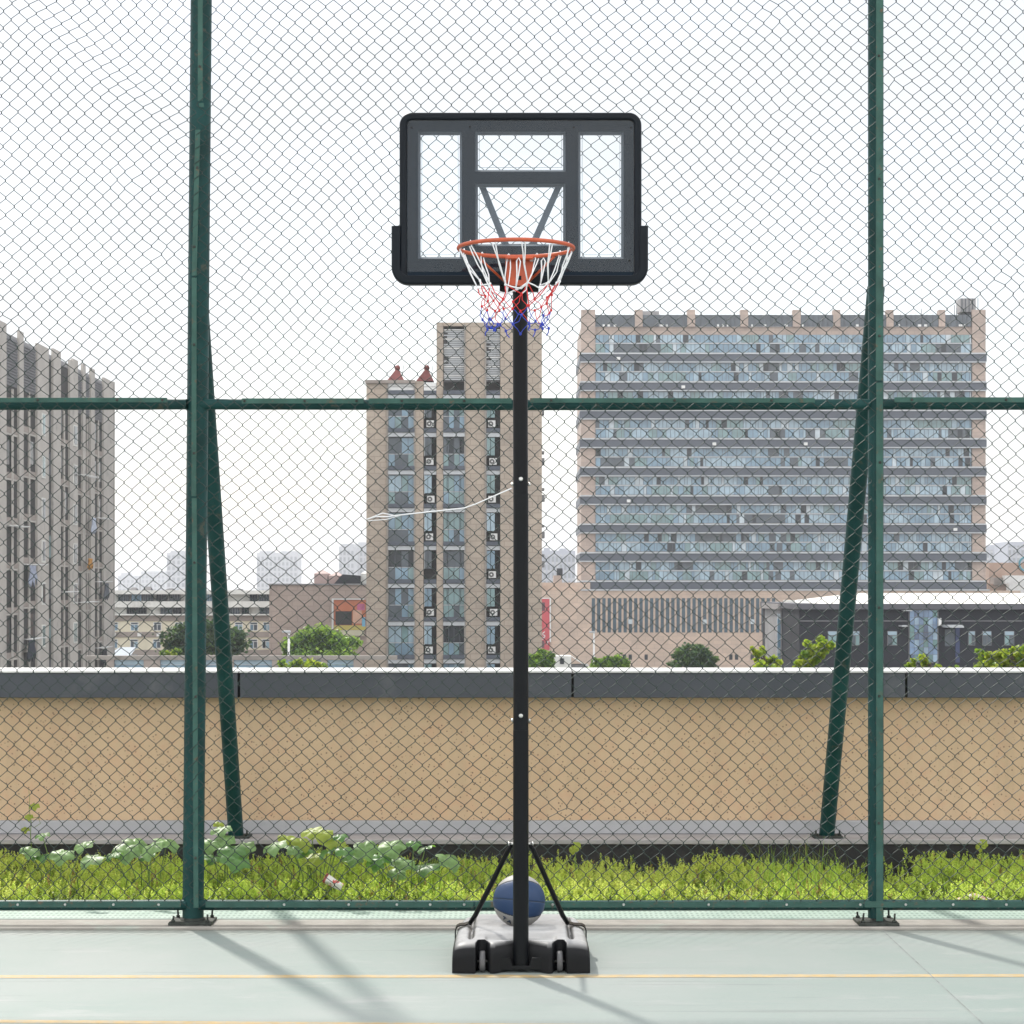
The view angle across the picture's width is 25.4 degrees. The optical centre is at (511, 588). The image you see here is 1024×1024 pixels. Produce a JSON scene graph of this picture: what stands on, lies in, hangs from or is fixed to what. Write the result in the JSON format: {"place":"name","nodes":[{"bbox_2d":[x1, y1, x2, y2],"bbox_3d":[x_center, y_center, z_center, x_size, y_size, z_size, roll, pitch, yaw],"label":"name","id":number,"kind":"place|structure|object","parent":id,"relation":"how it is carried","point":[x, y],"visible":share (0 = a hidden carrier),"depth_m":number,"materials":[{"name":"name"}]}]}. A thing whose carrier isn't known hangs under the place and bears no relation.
{"place":"outdoors","nodes":[
{"label":"outdoors","id":0,"kind":"place"},
{"bbox_2d":[0,320,114,667],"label":"housing block","id":1,"kind":"structure","parent":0,"point":[52,503],"depth_m":165.06,"materials":[{"name":"grey concrete"}]},
{"bbox_2d":[7,621,16,644],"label":"window","id":2,"kind":"structure","parent":1,"relation":"in","point":[8,622],"depth_m":151.26,"materials":[{"name":"grey glass"}]},
{"bbox_2d":[7,576,16,599],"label":"window","id":3,"kind":"structure","parent":1,"relation":"in","point":[8,577],"depth_m":151.26,"materials":[{"name":"grey glass"}]},
{"bbox_2d":[7,531,16,554],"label":"window","id":4,"kind":"structure","parent":1,"relation":"in","point":[15,533],"depth_m":151.26,"materials":[{"name":"grey glass"}]},
{"bbox_2d":[7,485,16,510],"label":"window","id":5,"kind":"structure","parent":1,"relation":"in","point":[8,487],"depth_m":151.26,"materials":[{"name":"grey glass"}]},
{"bbox_2d":[7,441,16,466],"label":"window","id":6,"kind":"structure","parent":1,"relation":"in","point":[8,442],"depth_m":151.26,"materials":[{"name":"grey glass"}]},
{"bbox_2d":[24,614,34,637],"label":"window","id":7,"kind":"structure","parent":1,"relation":"in","point":[32,616],"depth_m":157.55,"materials":[{"name":"grey glass"}]},
{"bbox_2d":[24,528,34,550],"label":"window","id":8,"kind":"structure","parent":1,"relation":"in","point":[32,535],"depth_m":157.55,"materials":[{"name":"grey glass"}]},
{"bbox_2d":[24,483,34,507],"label":"window","id":9,"kind":"structure","parent":1,"relation":"in","point":[32,494],"depth_m":157.55,"materials":[{"name":"grey glass"}]},
{"bbox_2d":[24,440,34,464],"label":"window","id":10,"kind":"structure","parent":1,"relation":"in","point":[32,452],"depth_m":157.55,"materials":[{"name":"grey glass"}]},
{"bbox_2d":[27,640,35,661],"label":"laundry","id":11,"kind":"object","parent":1,"relation":"hanging from","point":[31,647],"visible":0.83,"depth_m":154.56,"materials":[{"name":"fabric"}]},
{"bbox_2d":[28,565,37,586],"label":"laundry","id":12,"kind":"object","parent":1,"relation":"hanging from","point":[32,569],"visible":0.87,"depth_m":155.08,"materials":[{"name":"fabric"}]},
{"bbox_2d":[115,647,137,655],"bbox_3d":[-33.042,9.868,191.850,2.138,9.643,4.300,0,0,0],"label":"blue shed","id":13,"kind":"structure","parent":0,"point":[121,652],"depth_m":191.94,"materials":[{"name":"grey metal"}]},
{"bbox_2d":[118,573,140,589],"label":"distant tower","id":14,"kind":"structure","parent":0,"point":[128,581],"depth_m":2574.00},
{"bbox_2d":[141,571,166,589],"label":"distant tower","id":15,"kind":"structure","parent":0,"point":[160,578],"depth_m":2574.00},
{"bbox_2d":[167,551,185,589],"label":"distant tower","id":16,"kind":"structure","parent":0,"point":[178,577],"depth_m":2018.60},
{"bbox_2d":[257,551,301,589],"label":"distant tower","id":17,"kind":"structure","parent":0,"point":[294,572],"depth_m":2130.92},
{"bbox_2d":[276,657,327,667],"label":"bush","id":18,"kind":"object","parent":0,"point":[308,663],"visible":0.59,"depth_m":84.87,"materials":[{"name":"green plant"}]},
{"bbox_2d":[269,570,365,667],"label":"brown building","id":19,"kind":"structure","parent":0,"point":[319,597],"depth_m":214.00,"materials":[{"name":"tile"}]},
{"bbox_2d":[332,598,365,635],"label":"billboard","id":20,"kind":"object","parent":19,"relation":"attached to","point":[346,608],"visible":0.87,"depth_m":213.58,"materials":[{"name":"multicoloured paint"}]},
{"bbox_2d":[339,544,357,574],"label":"distant tower","id":21,"kind":"structure","parent":0,"point":[345,557],"depth_m":1795.00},
{"bbox_2d":[355,542,365,575],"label":"distant tower","id":22,"kind":"structure","parent":0,"point":[361,557],"depth_m":1840.00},
{"bbox_2d":[365,322,544,667],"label":"apartment tower","id":23,"kind":"structure","parent":0,"point":[407,473],"depth_m":181.00,"materials":[{"name":"beige tile"}]},
{"bbox_2d":[388,410,413,427],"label":"window","id":24,"kind":"structure","parent":23,"relation":"in","point":[393,422],"depth_m":181.08,"materials":[{"name":"blue glass"}]},
{"bbox_2d":[388,437,413,465],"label":"window","id":25,"kind":"structure","parent":23,"relation":"in","point":[400,447],"depth_m":181.08,"materials":[{"name":"blue glass"}]},
{"bbox_2d":[388,475,413,503],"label":"window","id":26,"kind":"structure","parent":23,"relation":"in","point":[399,481],"depth_m":181.08,"materials":[{"name":"blue glass"}]},
{"bbox_2d":[388,512,413,540],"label":"window","id":27,"kind":"structure","parent":23,"relation":"in","point":[394,523],"depth_m":181.08,"materials":[{"name":"blue glass"}]},
{"bbox_2d":[388,550,413,578],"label":"window","id":28,"kind":"structure","parent":23,"relation":"in","point":[395,557],"depth_m":181.08,"materials":[{"name":"grey glass"}]},
{"bbox_2d":[388,588,413,616],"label":"window","id":29,"kind":"structure","parent":23,"relation":"in","point":[403,598],"depth_m":181.08,"materials":[{"name":"blue glass"}]},
{"bbox_2d":[388,626,413,654],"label":"window","id":30,"kind":"structure","parent":23,"relation":"in","point":[403,632],"depth_m":181.08,"materials":[{"name":"blue glass"}]},
{"bbox_2d":[416,365,433,381],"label":"roof turret","id":31,"kind":"object","parent":23,"relation":"on","point":[425,375],"visible":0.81,"depth_m":184.24,"materials":[{"name":"red tile"}]},
{"bbox_2d":[424,437,431,455],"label":"window","id":32,"kind":"structure","parent":23,"relation":"in","point":[427,441],"depth_m":181.08,"materials":[{"name":"grey glass"}]},
{"bbox_2d":[424,475,431,493],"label":"window","id":33,"kind":"structure","parent":23,"relation":"in","point":[428,482],"depth_m":181.08,"materials":[{"name":"blue glass"}]},
{"bbox_2d":[424,513,431,531],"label":"window","id":34,"kind":"structure","parent":23,"relation":"in","point":[427,523],"depth_m":181.08,"materials":[{"name":"blue glass"}]},
{"bbox_2d":[424,550,431,568],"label":"window","id":35,"kind":"structure","parent":23,"relation":"in","point":[428,554],"depth_m":181.08,"materials":[{"name":"grey glass"}]},
{"bbox_2d":[424,626,431,644],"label":"window","id":36,"kind":"structure","parent":23,"relation":"in","point":[427,639],"depth_m":181.08,"materials":[{"name":"blue glass"}]},
{"bbox_2d":[443,410,463,427],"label":"window","id":37,"kind":"structure","parent":23,"relation":"in","point":[448,417],"depth_m":181.08,"materials":[{"name":"blue glass"}]},
{"bbox_2d":[443,437,463,465],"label":"window","id":38,"kind":"structure","parent":23,"relation":"in","point":[448,450],"depth_m":181.08,"materials":[{"name":"grey glass"}]},
{"bbox_2d":[443,475,463,503],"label":"window","id":39,"kind":"structure","parent":23,"relation":"in","point":[448,482],"depth_m":181.08,"materials":[{"name":"teal glass"}]},
{"bbox_2d":[443,512,463,540],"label":"window","id":40,"kind":"structure","parent":23,"relation":"in","point":[450,531],"depth_m":181.08,"materials":[{"name":"teal glass"}]},
{"bbox_2d":[443,550,463,578],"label":"window","id":41,"kind":"structure","parent":23,"relation":"in","point":[452,564],"depth_m":181.08,"materials":[{"name":"grey glass"}]},
{"bbox_2d":[443,588,463,616],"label":"window","id":42,"kind":"structure","parent":23,"relation":"in","point":[453,598],"depth_m":181.08,"materials":[{"name":"teal glass"}]},
{"bbox_2d":[443,626,463,654],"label":"window","id":43,"kind":"structure","parent":23,"relation":"in","point":[458,640],"depth_m":181.08,"materials":[{"name":"grey glass"}]},
{"bbox_2d":[487,475,494,492],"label":"window","id":44,"kind":"structure","parent":23,"relation":"in","point":[490,478],"depth_m":181.08,"materials":[{"name":"teal glass"}]},
{"bbox_2d":[487,512,494,530],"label":"window","id":45,"kind":"structure","parent":23,"relation":"in","point":[490,525],"depth_m":181.08,"materials":[{"name":"blue glass"}]},
{"bbox_2d":[487,550,494,568],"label":"window","id":46,"kind":"structure","parent":23,"relation":"in","point":[491,557],"depth_m":181.08,"materials":[{"name":"blue glass"}]},
{"bbox_2d":[487,626,494,643],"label":"window","id":47,"kind":"structure","parent":23,"relation":"in","point":[491,637],"depth_m":181.08,"materials":[{"name":"blue glass"}]},
{"bbox_2d":[0,930,1023,1023],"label":"court floor","id":48,"kind":"structure","parent":0,"point":[759,1000],"depth_m":9.77,"materials":[{"name":"plastic"}]},
{"bbox_2d":[0,1020,529,1023],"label":"court line","id":49,"kind":"object","parent":48,"relation":"on","point":[126,1022],"depth_m":8.82,"materials":[{"name":"yellow paint"}]},
{"bbox_2d":[0,668,1023,880],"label":"parapet wall","id":50,"kind":"structure","parent":48,"relation":"on","point":[316,795],"depth_m":13.30,"materials":[{"name":"beige paint"}]},
{"bbox_2d":[0,919,1023,929],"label":"kerb","id":51,"kind":"structure","parent":48,"relation":"on","point":[451,924],"depth_m":11.29,"materials":[{"name":"concrete"}]},
{"bbox_2d":[0,0,1023,925],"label":"chain link fence","id":52,"kind":"object","parent":51,"relation":"on","point":[204,502],"visible":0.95,"depth_m":11.27,"materials":[{"name":"green metal"}]},
{"bbox_2d":[366,488,511,520],"bbox_3d":[-0.362,-0.415,11.250,0.723,0.166,0.014,0,0,0],"label":"cord","id":53,"kind":"object","parent":52,"relation":"attached to","point":[392,516],"visible":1,"depth_m":11.25,"materials":[{"name":"white"}]},
{"bbox_2d":[0,910,1023,918],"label":"drain strip","id":54,"kind":"object","parent":48,"relation":"on","point":[284,914],"depth_m":11.61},
{"bbox_2d":[0,974,1023,977],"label":"court line","id":55,"kind":"object","parent":48,"relation":"on","point":[493,976],"visible":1,"depth_m":9.86,"materials":[{"name":"yellow paint"}]},
{"bbox_2d":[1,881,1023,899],"bbox_3d":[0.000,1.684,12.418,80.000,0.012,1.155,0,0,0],"label":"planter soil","id":56,"kind":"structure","parent":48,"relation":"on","point":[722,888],"depth_m":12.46,"materials":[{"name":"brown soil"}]},
{"bbox_2d":[18,788,105,893],"bbox_3d":[-2.527,1.397,12.318,0.336,0.548,0.994,0,0,-38],"label":"gourd plant","id":57,"kind":"object","parent":56,"relation":"on","point":[54,856],"visible":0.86,"depth_m":12.17,"materials":[{"name":"green plant"}]},
{"bbox_2d":[106,838,179,896],"bbox_3d":[-1.962,1.503,12.116,0.342,0.336,0.330,0,0,17],"label":"gourd plant","id":58,"kind":"object","parent":56,"relation":"on","point":[139,850],"visible":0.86,"depth_m":12.08,"materials":[{"name":"green plant"}]},
{"bbox_2d":[204,821,255,894],"bbox_3d":[-1.529,1.469,12.129,0.275,0.404,0.410,0,0,-44],"label":"gourd plant","id":59,"kind":"object","parent":56,"relation":"on","point":[227,851],"visible":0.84,"depth_m":12.09,"materials":[{"name":"green plant"}]},
{"bbox_2d":[263,826,363,899],"bbox_3d":[-1.053,1.473,12.107,0.533,0.395,0.274,0,0,22],"label":"gourd plant","id":60,"kind":"object","parent":56,"relation":"on","point":[331,844],"visible":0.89,"depth_m":12.08,"materials":[{"name":"green plant"}]},
{"bbox_2d":[353,840,460,899],"bbox_3d":[-0.543,1.503,12.110,0.614,0.336,0.257,0,0,-26],"label":"gourd plant","id":61,"kind":"object","parent":56,"relation":"on","point":[391,854],"visible":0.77,"depth_m":12.04,"materials":[{"name":"green plant"}]},
{"bbox_2d":[0,834,1023,899],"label":"ground cover","id":62,"kind":"object","parent":56,"relation":"on","point":[601,884],"visible":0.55,"depth_m":12.23,"materials":[{"name":"green plant"}]},
{"bbox_2d":[322,873,343,890],"bbox_3d":[-0.945,1.552,11.984,0.114,0.093,0.060,0,0,0],"label":"paper cup","id":63,"kind":"object","parent":62,"relation":"on","point":[333,880],"visible":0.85,"depth_m":11.96,"materials":[{"name":"white paper"}]},
{"bbox_2d":[391,113,647,972],"bbox_3d":[0.034,-0.192,10.065,1.118,3.761,1.590,0,0,0],"label":"basketball hoop","id":64,"kind":"object","parent":48,"relation":"on","point":[543,943],"visible":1,"depth_m":9.89,"materials":[{"name":"black acrylic"},{"name":"plastic"},{"name":"black painted metal"}]},
{"bbox_2d":[493,875,544,925],"bbox_3d":[0.033,1.442,10.460,0.241,0.241,0.241,0,0,0],"label":"basketball","id":65,"kind":"object","parent":64,"relation":"on","point":[503,900],"visible":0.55,"depth_m":10.38,"materials":[{"name":"blue rubber"}]},
{"bbox_2d":[882,930,983,1023],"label":"court seam","id":66,"kind":"object","parent":48,"relation":"on","point":[934,978],"visible":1,"depth_m":9.80,"materials":[{"name":"white paint"}]},
{"bbox_2d":[0,0,1023,589],"label":"sky","id":67,"kind":"structure","parent":0,"point":[144,5],"materials":[{"name":"white"}]},
{"bbox_2d":[542,548,574,582],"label":"distant tower","id":68,"kind":"structure","parent":0,"point":[553,560],"depth_m":1391.00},
{"bbox_2d":[750,645,783,667],"bbox_3d":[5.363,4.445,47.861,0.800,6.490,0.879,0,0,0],"label":"sapling","id":69,"kind":"object","parent":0,"point":[766,661],"visible":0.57,"depth_m":47.99,"materials":[{"name":"green plant"}]},
{"bbox_2d":[542,568,1019,667],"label":"podium building","id":70,"kind":"structure","parent":0,"point":[660,622],"depth_m":326.00,"materials":[{"name":"concrete"}]},
{"bbox_2d":[542,598,550,649],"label":"banner sign","id":71,"kind":"object","parent":70,"relation":"attached to","point":[546,619],"visible":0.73,"depth_m":325.60,"materials":[{"name":"red paint"}]},
{"bbox_2d":[576,298,986,588],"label":"office block","id":72,"kind":"structure","parent":70,"relation":"on","point":[892,580],"depth_m":330.20,"materials":[{"name":"grey concrete"}]},
{"bbox_2d":[596,335,971,342],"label":"ribbon window","id":73,"kind":"structure","parent":72,"relation":"in","point":[602,338],"depth_m":330.22,"materials":[{"name":"blue glass"}]},
{"bbox_2d":[596,344,971,352],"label":"ribbon window","id":74,"kind":"structure","parent":72,"relation":"in","point":[835,348],"depth_m":330.22,"materials":[{"name":"blue glass"}]},
{"bbox_2d":[596,363,971,370],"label":"ribbon window","id":75,"kind":"structure","parent":72,"relation":"in","point":[784,366],"depth_m":330.22,"materials":[{"name":"blue glass"}]},
{"bbox_2d":[596,372,971,380],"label":"ribbon window","id":76,"kind":"structure","parent":72,"relation":"in","point":[643,376],"depth_m":330.22,"materials":[{"name":"blue glass"}]},
{"bbox_2d":[596,392,971,398],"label":"ribbon window","id":77,"kind":"structure","parent":72,"relation":"in","point":[852,395],"depth_m":330.22,"materials":[{"name":"blue glass"}]},
{"bbox_2d":[596,420,971,427],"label":"ribbon window","id":78,"kind":"structure","parent":72,"relation":"in","point":[646,423],"depth_m":330.22,"materials":[{"name":"blue glass"}]},
{"bbox_2d":[596,429,971,437],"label":"ribbon window","id":79,"kind":"structure","parent":72,"relation":"in","point":[621,433],"depth_m":330.22,"materials":[{"name":"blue glass"}]},
{"bbox_2d":[596,449,971,455],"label":"ribbon window","id":80,"kind":"structure","parent":72,"relation":"in","point":[604,452],"depth_m":330.22,"materials":[{"name":"blue glass"}]},
{"bbox_2d":[596,458,971,465],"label":"ribbon window","id":81,"kind":"structure","parent":72,"relation":"in","point":[599,461],"depth_m":330.22,"materials":[{"name":"blue glass"}]},
{"bbox_2d":[596,477,971,484],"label":"ribbon window","id":82,"kind":"structure","parent":72,"relation":"in","point":[671,480],"depth_m":330.22,"materials":[{"name":"blue glass"}]},
{"bbox_2d":[596,486,971,494],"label":"ribbon window","id":83,"kind":"structure","parent":72,"relation":"in","point":[647,490],"depth_m":330.22,"materials":[{"name":"blue glass"}]},
{"bbox_2d":[596,505,971,512],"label":"ribbon window","id":84,"kind":"structure","parent":72,"relation":"in","point":[601,508],"depth_m":330.22,"materials":[{"name":"blue glass"}]},
{"bbox_2d":[596,515,971,522],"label":"ribbon window","id":85,"kind":"structure","parent":72,"relation":"in","point":[608,518],"depth_m":330.22,"materials":[{"name":"blue glass"}]},
{"bbox_2d":[596,534,971,541],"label":"ribbon window","id":86,"kind":"structure","parent":72,"relation":"in","point":[663,537],"depth_m":330.22,"materials":[{"name":"blue glass"}]},
{"bbox_2d":[596,543,971,550],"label":"ribbon window","id":87,"kind":"structure","parent":72,"relation":"in","point":[655,546],"depth_m":330.22,"materials":[{"name":"blue glass"}]},
{"bbox_2d":[596,562,971,569],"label":"ribbon window","id":88,"kind":"structure","parent":72,"relation":"in","point":[623,565],"depth_m":330.22,"materials":[{"name":"blue glass"}]},
{"bbox_2d":[596,571,971,579],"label":"ribbon window","id":89,"kind":"structure","parent":72,"relation":"in","point":[615,575],"depth_m":330.22,"materials":[{"name":"blue glass"}]},
{"bbox_2d":[792,635,835,667],"bbox_3d":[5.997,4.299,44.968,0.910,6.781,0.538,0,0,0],"label":"sapling","id":90,"kind":"object","parent":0,"point":[800,661],"visible":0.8,"depth_m":44.89,"materials":[{"name":"green plant"}]},
{"bbox_2d":[904,653,959,667],"bbox_3d":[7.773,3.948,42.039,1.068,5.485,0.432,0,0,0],"label":"shrub","id":91,"kind":"object","parent":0,"point":[924,662],"visible":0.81,"depth_m":41.95,"materials":[{"name":"green plant"}]},
{"bbox_2d":[973,645,1023,667],"bbox_3d":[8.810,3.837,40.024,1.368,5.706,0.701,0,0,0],"label":"shrub","id":92,"kind":"object","parent":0,"point":[1001,656],"visible":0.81,"depth_m":39.94,"materials":[{"name":"green plant"}]},
{"bbox_2d":[986,557,1023,592],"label":"salmon building","id":93,"kind":"structure","parent":0,"point":[1002,574],"depth_m":347.88,"materials":[{"name":"pink paint"}]},
{"bbox_2d":[994,542,1023,562],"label":"distant tower","id":94,"kind":"structure","parent":0,"point":[1009,550],"depth_m":1458.00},
{"bbox_3d":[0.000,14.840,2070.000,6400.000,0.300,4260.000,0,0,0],"label":"ground","id":95,"kind":"structure","parent":0,"visible":0},
{"bbox_2d":[115,587,268,655],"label":"rise housing","id":96,"kind":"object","parent":95,"relation":"on","point":[176,610],"visible":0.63,"depth_m":231.96,"materials":[{"name":"beige concrete"}]},
{"bbox_2d":[152,617,252,655],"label":"tree","id":97,"kind":"object","parent":95,"relation":"on","point":[237,642],"visible":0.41,"depth_m":149.27,"materials":[{"name":"green plant"}]},
{"bbox_2d":[85,656,396,667],"bbox_3d":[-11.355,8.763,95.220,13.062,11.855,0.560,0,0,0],"label":"glazed balustrade","id":98,"kind":"object","parent":95,"relation":"on","point":[160,661],"visible":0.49,"depth_m":94.97,"materials":[{"name":"glass"}]},
{"bbox_2d":[278,622,362,655],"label":"tree","id":99,"kind":"object","parent":95,"relation":"on","point":[322,647],"visible":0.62,"depth_m":139.37,"materials":[{"name":"green plant"}]},
{"bbox_2d":[528,647,556,667],"bbox_3d":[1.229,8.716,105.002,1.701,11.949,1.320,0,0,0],"label":"bush","id":100,"kind":"object","parent":95,"relation":"on","point":[538,657],"visible":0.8,"depth_m":104.82,"materials":[{"name":"green plant"}]},
{"bbox_2d":[554,655,588,668],"bbox_3d":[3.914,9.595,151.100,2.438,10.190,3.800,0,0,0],"label":"kiosk","id":101,"kind":"object","parent":95,"relation":"on","point":[562,663],"visible":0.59,"depth_m":150.00,"materials":[{"name":"white metal"}]},
{"bbox_2d":[587,653,630,667],"bbox_3d":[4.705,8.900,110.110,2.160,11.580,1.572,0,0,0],"label":"bush","id":102,"kind":"object","parent":95,"relation":"on","point":[617,658],"visible":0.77,"depth_m":109.79,"materials":[{"name":"green plant"}]},
{"bbox_2d":[666,642,719,667],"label":"tree","id":103,"kind":"object","parent":95,"relation":"on","point":[685,660],"visible":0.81,"depth_m":129.63,"materials":[{"name":"green plant"}]},
{"bbox_2d":[762,599,810,667],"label":"grey annex","id":104,"kind":"object","parent":95,"relation":"on","point":[774,620],"visible":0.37,"depth_m":133.01,"materials":[{"name":"concrete"}]},
{"bbox_2d":[760,593,1023,667],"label":"charcoal hall","id":105,"kind":"structure","parent":95,"relation":"on","point":[934,622],"depth_m":122.00,"materials":[{"name":"concrete"}]},
{"bbox_2d":[887,631,896,645],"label":"window","id":106,"kind":"structure","parent":105,"relation":"in","point":[893,634],"depth_m":121.93,"materials":[{"name":"blue glass"}]},
{"bbox_2d":[945,629,954,645],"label":"window","id":107,"kind":"structure","parent":105,"relation":"in","point":[950,638],"depth_m":121.93,"materials":[{"name":"grey glass"}]},
{"bbox_2d":[982,631,991,645],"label":"window","id":108,"kind":"structure","parent":105,"relation":"in","point":[986,639],"depth_m":121.93,"materials":[{"name":"grey glass"}]},
{"bbox_2d":[1004,631,1013,645],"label":"window","id":109,"kind":"structure","parent":105,"relation":"in","point":[1009,634],"depth_m":121.93,"materials":[{"name":"clear glass"}]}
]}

